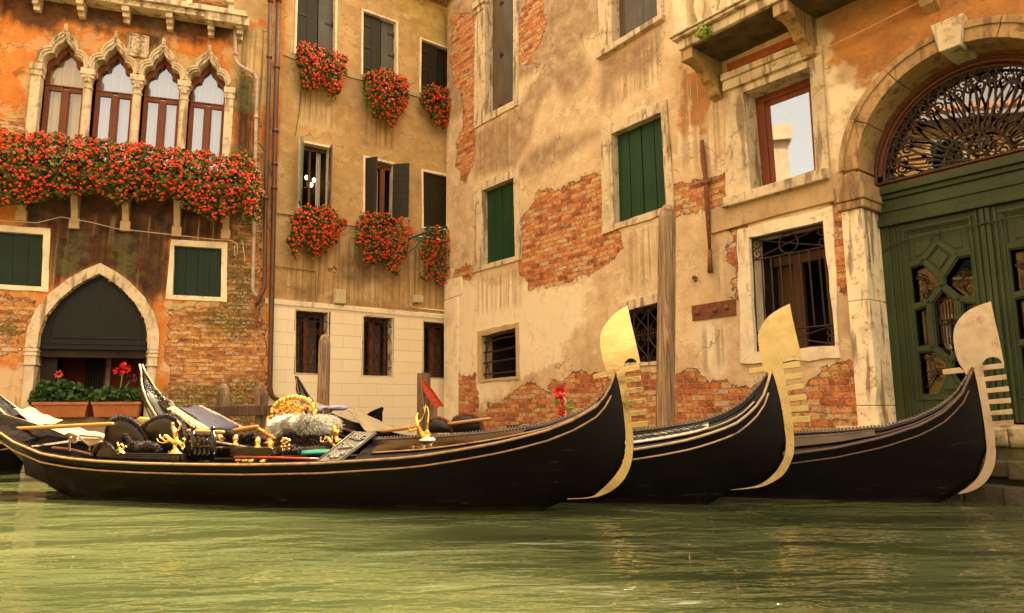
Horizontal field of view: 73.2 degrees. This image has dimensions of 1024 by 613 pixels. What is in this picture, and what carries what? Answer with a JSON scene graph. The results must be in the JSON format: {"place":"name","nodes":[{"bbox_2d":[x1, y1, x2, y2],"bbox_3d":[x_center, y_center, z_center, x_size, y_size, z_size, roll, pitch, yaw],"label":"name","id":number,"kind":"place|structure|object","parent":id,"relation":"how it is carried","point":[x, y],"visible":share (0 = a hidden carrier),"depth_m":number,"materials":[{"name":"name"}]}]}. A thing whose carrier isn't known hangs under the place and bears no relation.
{"place":"outdoors","nodes":[
{"label":"outdoors","id":0,"kind":"place"},
{"bbox_2d":[302,398,323,407],"bbox_3d":[-2.868,1.421,9.984,0.290,0.189,0.401,-4,-9,24],"label":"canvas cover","id":1,"kind":"object","parent":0,"point":[317,403],"visible":0.23,"depth_m":10.05,"materials":[{"name":"beige fabric"}]},
{"bbox_2d":[421,379,443,408],"bbox_3d":[-1.287,1.418,11.182,0.398,0.488,0.095,0,-8,0],"label":"red cloth","id":2,"kind":"object","parent":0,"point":[432,396],"visible":1,"depth_m":11.19,"materials":[{"name":"red fabric"}]},
{"bbox_2d":[0,467,1023,612],"bbox_3d":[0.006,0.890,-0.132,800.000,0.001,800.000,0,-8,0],"label":"water","id":3,"kind":"structure","parent":0,"point":[803,556],"depth_m":4.20,"materials":[{"name":"green liquid"}]},
{"bbox_2d":[0,443,23,473],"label":"moored boat","id":4,"kind":"object","parent":3,"relation":"on","point":[11,462],"visible":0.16,"depth_m":10.13,"materials":[{"name":"black wood"}]},
{"bbox_2d":[0,394,168,452],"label":"gondola","id":5,"kind":"object","parent":3,"relation":"on","point":[6,406],"visible":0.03,"depth_m":9.39,"materials":[{"name":"black wood"}]},
{"bbox_2d":[13,407,62,424],"bbox_3d":[-6.544,1.512,9.468,0.409,0.273,0.567,0,-8,0],"label":"canvas cover","id":6,"kind":"object","parent":5,"relation":"on","point":[31,414],"visible":0.95,"depth_m":9.44,"materials":[{"name":"white fabric"}]},
{"bbox_2d":[53,428,104,439],"bbox_3d":[-5.928,1.739,9.495,0.567,0.195,0.628,0,-8,0],"label":"canvas cover","id":7,"kind":"object","parent":5,"relation":"on","point":[79,431],"visible":0.54,"depth_m":9.52,"materials":[{"name":"white fabric"}]},
{"bbox_2d":[0,0,285,466],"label":"gothic house","id":8,"kind":"structure","parent":3,"relation":"in","point":[87,305],"depth_m":12.45,"materials":[{"name":"orange paint"}]},
{"bbox_2d":[0,225,50,291],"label":"window","id":9,"kind":"structure","parent":8,"relation":"in","point":[24,263],"depth_m":11.76,"materials":[{"name":"stone"}]},
{"bbox_2d":[27,370,93,417],"bbox_3d":[-7.475,1.446,11.456,0.981,0.790,0.366,2,-9,-18],"label":"terracotta planter","id":10,"kind":"object","parent":8,"relation":"attached to","point":[61,398],"visible":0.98,"depth_m":11.38,"materials":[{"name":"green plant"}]},
{"bbox_2d":[36,24,88,157],"bbox_3d":[-8.044,-3.668,12.364,0.841,2.780,0.499,2,-9,-18],"label":"window","id":11,"kind":"structure","parent":8,"relation":"in","point":[62,104],"depth_m":12.47,"materials":[{"name":"glass"}]},
{"bbox_2d":[88,31,137,161],"bbox_3d":[-7.288,-3.637,12.607,0.831,2.780,0.499,2,-9,-18],"label":"window","id":12,"kind":"structure","parent":8,"relation":"in","point":[114,89],"depth_m":12.72,"materials":[{"name":"glass"}]},
{"bbox_2d":[88,362,144,416],"bbox_3d":[-6.703,1.405,11.717,0.910,0.936,0.363,2,-9,-18],"label":"terracotta planter","id":13,"kind":"object","parent":8,"relation":"attached to","point":[110,401],"visible":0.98,"depth_m":11.63,"materials":[{"name":"orange ceramic"}]},
{"bbox_2d":[0,217,244,260],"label":"wall cable","id":14,"kind":"object","parent":8,"relation":"attached to","point":[136,230],"depth_m":12.19,"materials":[{"name":"plastic"}]},
{"bbox_2d":[0,129,264,222],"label":"balcony flowers","id":15,"kind":"object","parent":8,"relation":"attached to","point":[96,163],"visible":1,"depth_m":11.88,"materials":[{"name":"red plant"}]},
{"bbox_2d":[37,120,271,233],"bbox_3d":[-6.332,-2.476,12.512,3.746,2.368,0.022,2,-9,-17],"label":"wall cable","id":16,"kind":"object","parent":8,"relation":"attached to","point":[144,232],"depth_m":12.15,"materials":[{"name":"black plastic"}]},
{"bbox_2d":[138,38,184,166],"bbox_3d":[-6.539,-3.607,12.848,0.827,2.780,0.499,2,-9,-18],"label":"window","id":17,"kind":"structure","parent":8,"relation":"in","point":[161,92],"depth_m":12.96,"materials":[{"name":"glass"}]},
{"bbox_2d":[166,239,227,301],"bbox_3d":[-5.721,-0.640,12.603,1.014,1.117,0.180,2,-9,-18],"label":"window","id":18,"kind":"structure","parent":8,"relation":"in","point":[197,270],"depth_m":12.59,"materials":[{"name":"stone"}]},
{"bbox_2d":[185,44,230,170],"bbox_3d":[-5.793,-3.576,13.089,0.827,2.780,0.499,2,-9,-18],"label":"window","id":19,"kind":"structure","parent":8,"relation":"in","point":[207,101],"depth_m":13.21,"materials":[{"name":"glass"}]},
{"bbox_2d":[233,28,258,295],"bbox_3d":[-4.989,-2.742,12.956,0.713,5.262,0.089,2,-9,-18],"label":"drain pipe","id":20,"kind":"object","parent":8,"relation":"attached to","point":[252,73],"visible":0.93,"depth_m":13.06,"materials":[{"name":"beige metal"}]},
{"bbox_2d":[253,296,260,326],"bbox_3d":[-4.699,0.098,12.668,0.140,0.560,0.160,2,-9,-18],"label":"drain hopper","id":21,"kind":"object","parent":8,"relation":"attached to","point":[257,308],"visible":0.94,"depth_m":12.60,"materials":[{"name":"metal"}]},
{"bbox_2d":[255,0,272,304],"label":"drain pipe","id":22,"kind":"object","parent":8,"relation":"attached to","point":[266,170],"visible":0.99,"depth_m":13.04,"materials":[{"name":"brown metal"}]},
{"bbox_2d":[217,384,229,418],"bbox_3d":[-4.615,2.660,11.037,0.352,2.831,0.217,0,-8,0],"label":"mooring post","id":23,"kind":"object","parent":3,"relation":"in","point":[223,396],"visible":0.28,"depth_m":11.14,"materials":[{"name":"brown wood"}]},
{"bbox_2d":[254,384,267,438],"bbox_3d":[-3.932,2.648,10.938,0.413,2.814,0.218,0,-8,0],"label":"mooring post","id":24,"kind":"object","parent":3,"relation":"in","point":[260,395],"visible":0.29,"depth_m":11.01,"materials":[{"name":"brown wood"}]},
{"bbox_2d":[205,405,271,415],"bbox_3d":[-4.300,1.650,10.905,1.096,0.169,0.060,0,-8,-3],"label":"mooring plank","id":25,"kind":"object","parent":24,"relation":"attached to","point":[259,410],"visible":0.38,"depth_m":10.88,"materials":[{"name":"brown wood"}]},
{"bbox_2d":[317,334,330,405],"bbox_3d":[-3.071,2.261,11.190,0.235,3.641,0.211,0,-8,0],"label":"mooring post","id":26,"kind":"object","parent":3,"relation":"in","point":[323,388],"visible":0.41,"depth_m":11.30,"materials":[{"name":"brown wood"}]},
{"bbox_2d":[0,306,648,510],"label":"gondola","id":27,"kind":"object","parent":3,"relation":"on","point":[550,463],"visible":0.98,"depth_m":6.29,"materials":[{"name":"black wood"}]},
{"bbox_2d":[17,422,113,429],"bbox_3d":[-5.024,1.337,7.684,1.318,0.095,0.046,-2,-9,11],"label":"oar","id":28,"kind":"object","parent":27,"relation":"on","point":[67,426],"visible":0.8,"depth_m":7.65,"materials":[{"name":"brown wood"}]},
{"bbox_2d":[64,432,101,446],"bbox_3d":[-4.676,1.453,7.551,0.513,0.153,0.072,-3,-9,16],"label":"mooring rope","id":29,"kind":"object","parent":27,"relation":"attached to","point":[73,439],"visible":0.95,"depth_m":7.55,"materials":[{"name":"beige fabric"}]},
{"bbox_2d":[136,417,147,422],"bbox_3d":[-4.224,1.335,7.989,0.343,0.108,0.050,-3,-9,16],"label":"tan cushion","id":30,"kind":"object","parent":27,"relation":"on","point":[141,419],"visible":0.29,"depth_m":7.99,"materials":[{"name":"fabric"}]},
{"bbox_2d":[187,429,224,433],"bbox_3d":[-3.418,1.370,7.551,0.568,0.062,0.050,-2,-8,8],"label":"oar","id":31,"kind":"object","parent":27,"relation":"on","point":[208,431],"visible":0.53,"depth_m":7.52,"materials":[{"name":"brown wood"}]},
{"bbox_2d":[298,449,329,455],"bbox_3d":[-1.915,1.456,6.872,0.389,0.068,0.332,-3,-9,17],"label":"seat cushion","id":32,"kind":"object","parent":27,"relation":"on","point":[317,452],"visible":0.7,"depth_m":6.75,"materials":[{"name":"green fabric"}]},
{"bbox_2d":[265,0,452,435],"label":"ochre house","id":33,"kind":"structure","parent":3,"relation":"on","point":[387,343],"depth_m":14.37,"materials":[{"name":"paint"}]},
{"bbox_2d":[267,0,281,400],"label":"drain pipe","id":34,"kind":"object","parent":33,"relation":"attached to","point":[275,131],"visible":0.98,"depth_m":13.01,"materials":[{"name":"brown metal"}]},
{"bbox_2d":[275,266,316,301],"bbox_3d":[-4.141,-0.426,13.218,0.844,0.603,0.011,6,-11,-38],"label":"wall cable","id":35,"kind":"object","parent":33,"relation":"attached to","point":[305,270],"depth_m":13.43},
{"bbox_2d":[302,160,314,187],"bbox_3d":[-4.307,-2.783,14.515,0.360,0.634,0.068,6,-11,-38],"label":"chandelier","id":36,"kind":"object","parent":33,"relation":"hanging from","point":[313,180],"visible":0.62,"depth_m":14.52,"materials":[{"name":"white glass"}]},
{"bbox_2d":[294,309,328,374],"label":"window","id":37,"kind":"structure","parent":33,"relation":"in","point":[309,325],"depth_m":13.52,"materials":[{"name":"wood"}]},
{"bbox_2d":[298,136,332,208],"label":"window","id":38,"kind":"structure","parent":33,"relation":"in","point":[319,156],"depth_m":14.03,"materials":[{"name":"glass"}]},
{"bbox_2d":[294,0,337,58],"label":"window","id":39,"kind":"structure","parent":33,"relation":"in","point":[315,20],"depth_m":14.28,"materials":[{"name":"wood"}]},
{"bbox_2d":[286,203,348,259],"bbox_3d":[-3.755,-1.435,13.363,1.226,1.172,0.433,6,-11,-38],"label":"flower box","id":40,"kind":"object","parent":33,"relation":"attached to","point":[323,214],"visible":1,"depth_m":13.28,"materials":[{"name":"red plant"}]},
{"bbox_2d":[295,41,349,99],"bbox_3d":[-3.788,-4.723,13.830,1.127,1.068,0.449,6,-11,-38],"label":"flower box","id":41,"kind":"object","parent":33,"relation":"attached to","point":[324,61],"visible":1,"depth_m":13.77,"materials":[{"name":"red plant"}]},
{"bbox_2d":[332,289,345,304],"bbox_3d":[-3.428,-0.194,13.711,0.253,0.303,0.120,6,-11,-38],"label":"meter box","id":42,"kind":"object","parent":33,"relation":"on","point":[339,296],"visible":1,"depth_m":13.65,"materials":[{"name":"beige plastic"}]},
{"bbox_2d":[283,55,419,97],"bbox_3d":[-2.912,-4.775,14.860,4.231,0.062,0.020,6,-11,-38],"label":"wall cable","id":43,"kind":"object","parent":33,"relation":"attached to","point":[345,75],"depth_m":14.48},
{"bbox_2d":[276,213,445,240],"bbox_3d":[-2.869,-1.617,14.410,4.212,0.060,0.020,6,-11,-38],"label":"wall cable","id":44,"kind":"object","parent":33,"relation":"attached to","point":[348,225],"depth_m":14.09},
{"bbox_2d":[361,315,392,376],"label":"window","id":45,"kind":"structure","parent":33,"relation":"in","point":[377,333],"depth_m":14.40,"materials":[{"name":"wood"}]},
{"bbox_2d":[361,8,397,78],"bbox_3d":[-2.929,-5.647,15.111,0.916,1.522,0.178,6,-11,-38],"label":"window","id":46,"kind":"structure","parent":33,"relation":"in","point":[379,33],"depth_m":15.13,"materials":[{"name":"wood"}]},
{"bbox_2d":[353,211,413,276],"bbox_3d":[-2.624,-1.302,14.239,1.368,1.328,0.459,6,-11,-39],"label":"flower box","id":47,"kind":"object","parent":33,"relation":"attached to","point":[383,221],"visible":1,"depth_m":14.18,"materials":[{"name":"red plant"}]},
{"bbox_2d":[362,67,409,127],"bbox_3d":[-2.644,-4.477,14.689,1.151,1.330,0.469,6,-11,-38],"label":"flower box","id":48,"kind":"object","parent":33,"relation":"attached to","point":[377,78],"visible":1,"depth_m":14.64,"materials":[{"name":"red plant"}]},
{"bbox_2d":[363,155,409,217],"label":"window","id":49,"kind":"structure","parent":33,"relation":"in","point":[385,183],"depth_m":14.75,"materials":[{"name":"wood"}]},
{"bbox_2d":[412,295,422,303],"bbox_3d":[-2.026,-0.160,14.820,0.246,0.178,0.120,6,-11,-38],"label":"alarm box","id":50,"kind":"object","parent":33,"relation":"attached to","point":[418,299],"visible":1,"depth_m":14.76,"materials":[{"name":"beige plastic"}]},
{"bbox_2d":[410,256,443,310],"bbox_3d":[-1.699,-0.476,15.167,1.270,1.138,0.018,6,-11,-38],"label":"alarm cable","id":51,"kind":"object","parent":33,"relation":"attached to","point":[410,291],"visible":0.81,"depth_m":14.81,"materials":[{"name":"plastic"}]},
{"bbox_2d":[419,37,446,95],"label":"window","id":52,"kind":"structure","parent":33,"relation":"in","point":[432,55],"depth_m":15.96,"materials":[{"name":"wood"}]},
{"bbox_2d":[422,321,443,378],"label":"window","id":53,"kind":"structure","parent":33,"relation":"in","point":[433,332],"depth_m":15.25,"materials":[{"name":"wood"}]},
{"bbox_2d":[421,169,445,228],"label":"window","id":54,"kind":"structure","parent":33,"relation":"in","point":[433,184],"depth_m":15.51,"materials":[{"name":"wood"}]},
{"bbox_2d":[418,225,451,286],"bbox_3d":[-1.517,-1.105,15.083,1.173,1.371,0.452,6,-11,-38],"label":"flower box","id":55,"kind":"object","parent":33,"relation":"attached to","point":[429,265],"visible":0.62,"depth_m":14.93,"materials":[{"name":"red plant"}]},
{"bbox_2d":[419,82,451,129],"bbox_3d":[-1.611,-4.517,15.527,1.054,1.034,0.459,6,-11,-37],"label":"flower box","id":56,"kind":"object","parent":33,"relation":"attached to","point":[429,96],"visible":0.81,"depth_m":15.43,"materials":[{"name":"red plant"}]},
{"bbox_2d":[358,407,383,422],"bbox_3d":[-2.833,2.206,11.200,1.920,1.127,0.702,-6,-10,31],"label":"moored boat","id":57,"kind":"object","parent":3,"relation":"on","point":[377,413],"visible":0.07,"depth_m":10.74,"materials":[{"name":"black paint"}]},
{"bbox_2d":[417,373,430,435],"bbox_3d":[-1.441,2.598,11.344,0.198,2.996,0.195,-8,-12,43],"label":"mooring post","id":58,"kind":"object","parent":3,"relation":"in","point":[425,377],"visible":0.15,"depth_m":11.44,"materials":[{"name":"brown wood"}]},
{"bbox_2d":[431,403,436,435],"bbox_3d":[-1.367,2.878,11.906,0.198,2.604,0.185,0,-8,0],"label":"mooring post","id":59,"kind":"object","parent":3,"relation":"in","point":[433,411],"visible":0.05,"depth_m":11.98,"materials":[{"name":"brown wood"}]},
{"bbox_2d":[139,304,810,504],"bbox_3d":[-1.130,1.234,7.673,8.193,2.077,0.962,-4,-9,20],"label":"gondola","id":60,"kind":"object","parent":3,"relation":"on","point":[708,460],"visible":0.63,"depth_m":6.41,"materials":[{"name":"black wood"}]},
{"bbox_2d":[167,405,243,429],"bbox_3d":[-3.883,1.394,8.635,0.694,0.325,0.956,-2,-9,9],"label":"fringed cloth","id":61,"kind":"object","parent":60,"relation":"on","point":[206,418],"visible":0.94,"depth_m":8.57,"materials":[{"name":"fabric"}]},
{"bbox_2d":[232,425,258,431],"bbox_3d":[-3.234,1.481,8.363,0.350,0.090,0.055,-2,-9,12],"label":"oar","id":62,"kind":"object","parent":60,"relation":"on","point":[245,428],"visible":0.84,"depth_m":8.34,"materials":[{"name":"brown wood"}]},
{"bbox_2d":[270,394,317,418],"bbox_3d":[-2.629,1.206,8.298,0.687,0.302,0.081,-4,-9,20],"label":"carved chair","id":63,"kind":"object","parent":60,"relation":"in","point":[286,404],"visible":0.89,"depth_m":8.29,"materials":[{"name":"gold metal"}]},
{"bbox_2d":[267,431,334,454],"bbox_3d":[-2.346,1.468,7.569,0.827,0.312,1.277,1,-8,-8],"label":"fur rug","id":64,"kind":"object","parent":60,"relation":"in","point":[299,443],"visible":0.65,"depth_m":7.66,"materials":[{"name":"black fur"}]},
{"bbox_2d":[266,411,343,436],"bbox_3d":[-2.371,1.349,7.976,0.936,0.315,0.684,-4,-9,25],"label":"fur throw","id":65,"kind":"object","parent":64,"relation":"on","point":[309,424],"visible":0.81,"depth_m":7.77,"materials":[{"name":"white fur"}]},
{"bbox_2d":[381,425,416,432],"bbox_3d":[-1.260,1.377,7.757,0.435,0.086,0.046,-1,-8,7],"label":"oar","id":66,"kind":"object","parent":60,"relation":"on","point":[396,429],"visible":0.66,"depth_m":7.74,"materials":[{"name":"brown wood"}]},
{"bbox_2d":[448,417,490,424],"bbox_3d":[-0.457,1.233,7.416,0.477,0.082,0.038,-2,-8,8],"label":"oar","id":67,"kind":"object","parent":60,"relation":"on","point":[469,421],"visible":1,"depth_m":7.40,"materials":[{"name":"brown wood"}]},
{"bbox_2d":[552,386,573,417],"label":"flowers","id":68,"kind":"object","parent":60,"relation":"on","point":[563,407],"visible":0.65,"depth_m":7.05,"materials":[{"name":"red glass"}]},
{"bbox_2d":[295,301,1013,502],"bbox_3d":[0.701,1.283,8.134,8.583,2.089,0.962,-4,-9,26],"label":"gondola","id":69,"kind":"object","parent":3,"relation":"on","point":[936,454],"visible":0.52,"depth_m":6.48,"materials":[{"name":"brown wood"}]},
{"bbox_2d":[317,405,347,412],"bbox_3d":[-2.510,1.442,9.676,0.420,0.118,0.234,-2,-9,12],"label":"lilac cushion","id":70,"kind":"object","parent":69,"relation":"on","point":[332,408],"visible":0.88,"depth_m":9.60,"materials":[{"name":"fabric"}]},
{"bbox_2d":[323,407,330,414],"bbox_3d":[-2.561,1.446,9.542,0.154,0.102,0.010,-4,-9,26],"label":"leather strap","id":71,"kind":"object","parent":70,"relation":"on","point":[326,410],"visible":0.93,"depth_m":9.54,"materials":[{"name":"brown leather"}]},
{"bbox_2d":[348,408,395,431],"bbox_3d":[-2.048,1.550,9.425,0.684,0.334,0.722,-4,-9,21],"label":"canvas cover","id":72,"kind":"object","parent":69,"relation":"on","point":[368,423],"visible":0.92,"depth_m":9.34,"materials":[{"name":"beige fabric"}]},
{"bbox_2d":[656,204,675,426],"bbox_3d":[1.886,1.153,8.517,0.463,4.987,0.239,0,-8,0],"label":"mooring post","id":73,"kind":"object","parent":3,"relation":"in","point":[665,360],"visible":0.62,"depth_m":8.58,"materials":[{"name":"brown wood"}]},
{"bbox_2d":[444,0,1023,434],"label":"corner palace","id":74,"kind":"structure","parent":3,"relation":"on","point":[578,130],"depth_m":9.48,"materials":[{"name":"beige paint"}]},
{"bbox_2d":[419,373,424,408],"bbox_3d":[-1.456,1.380,11.170,0.015,0.607,0.155,8,-12,-44],"label":"flag string","id":75,"kind":"object","parent":74,"relation":"hanging from","point":[421,390],"visible":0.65,"depth_m":11.17,"materials":[{"name":"fabric"}]},
{"bbox_2d":[407,226,447,252],"bbox_3d":[-1.716,-1.369,14.006,0.147,0.827,1.298,-5,-9,27],"label":"lamp bracket","id":76,"kind":"object","parent":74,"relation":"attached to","point":[420,234],"visible":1,"depth_m":13.87,"materials":[{"name":"metal"}]},
{"bbox_2d":[472,0,518,128],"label":"window","id":77,"kind":"structure","parent":74,"relation":"in","point":[496,38],"depth_m":14.52,"materials":[{"name":"stone"}]},
{"bbox_2d":[473,168,521,272],"bbox_3d":[-0.242,-1.690,13.826,0.235,1.845,1.559,6,-11,-38],"label":"window","id":78,"kind":"structure","parent":74,"relation":"in","point":[496,216],"depth_m":13.89,"materials":[{"name":"wood"}]},
{"bbox_2d":[477,322,519,381],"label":"window","id":79,"kind":"structure","parent":74,"relation":"in","point":[498,352],"depth_m":13.79,"materials":[{"name":"metal"}]},
{"bbox_2d":[596,0,664,60],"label":"window","id":80,"kind":"structure","parent":74,"relation":"in","point":[621,22],"depth_m":11.53,"materials":[{"name":"stone"}]},
{"bbox_2d":[608,294,656,366],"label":"window","id":81,"kind":"structure","parent":74,"relation":"in","point":[643,319],"depth_m":10.75,"materials":[{"name":"metal"}]},
{"bbox_2d":[601,99,674,234],"bbox_3d":[2.023,-2.172,10.986,0.235,1.842,1.488,6,-11,-38],"label":"window","id":82,"kind":"structure","parent":74,"relation":"in","point":[637,180],"depth_m":11.03,"materials":[{"name":"wood"}]},
{"bbox_2d":[695,24,711,40],"bbox_3d":[2.499,-3.590,9.052,0.201,0.215,0.211,7,-11,-40],"label":"wall weed","id":83,"kind":"object","parent":74,"relation":"attached to","point":[701,32],"depth_m":9.01,"materials":[{"name":"green plant"}]},
{"bbox_2d":[700,140,712,272],"bbox_3d":[2.777,-1.425,9.717,0.151,1.939,0.180,7,-11,-40],"label":"wall anchor","id":84,"kind":"object","parent":74,"relation":"attached to","point":[706,182],"depth_m":9.69,"materials":[{"name":"metal"}]},
{"bbox_2d":[691,299,736,320],"bbox_3d":[2.772,0.050,9.533,0.070,0.223,0.718,6,-11,-38],"label":"tie plate","id":85,"kind":"object","parent":74,"relation":"attached to","point":[725,308],"visible":1,"depth_m":9.51,"materials":[{"name":"metal"}]},
{"bbox_2d":[720,45,831,208],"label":"window","id":86,"kind":"structure","parent":74,"relation":"in","point":[777,142],"depth_m":9.37,"materials":[{"name":"stone"}]},
{"bbox_2d":[737,205,840,363],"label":"window","id":87,"kind":"structure","parent":74,"relation":"in","point":[789,260],"depth_m":9.12,"materials":[{"name":"stone"}]},
{"bbox_2d":[721,2,917,82],"bbox_3d":[3.982,-3.287,8.348,0.037,0.182,3.552,6,-11,-37],"label":"wall cable","id":88,"kind":"object","parent":74,"relation":"attached to","point":[866,28],"depth_m":8.11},
{"bbox_2d":[835,424,1023,506],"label":"water steps","id":89,"kind":"structure","parent":74,"relation":"attached to","point":[1003,483],"depth_m":6.49,"materials":[{"name":"stone"}]},
{"bbox_2d":[877,153,1023,422],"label":"door","id":90,"kind":"structure","parent":74,"relation":"in","point":[992,190],"depth_m":7.62,"materials":[{"name":"green paint"}]},
{"bbox_2d":[882,215,1023,250],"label":"molding","id":91,"kind":"structure","parent":74,"relation":"attached to","point":[954,230],"depth_m":7.58,"materials":[{"name":"green wood"}]}
]}

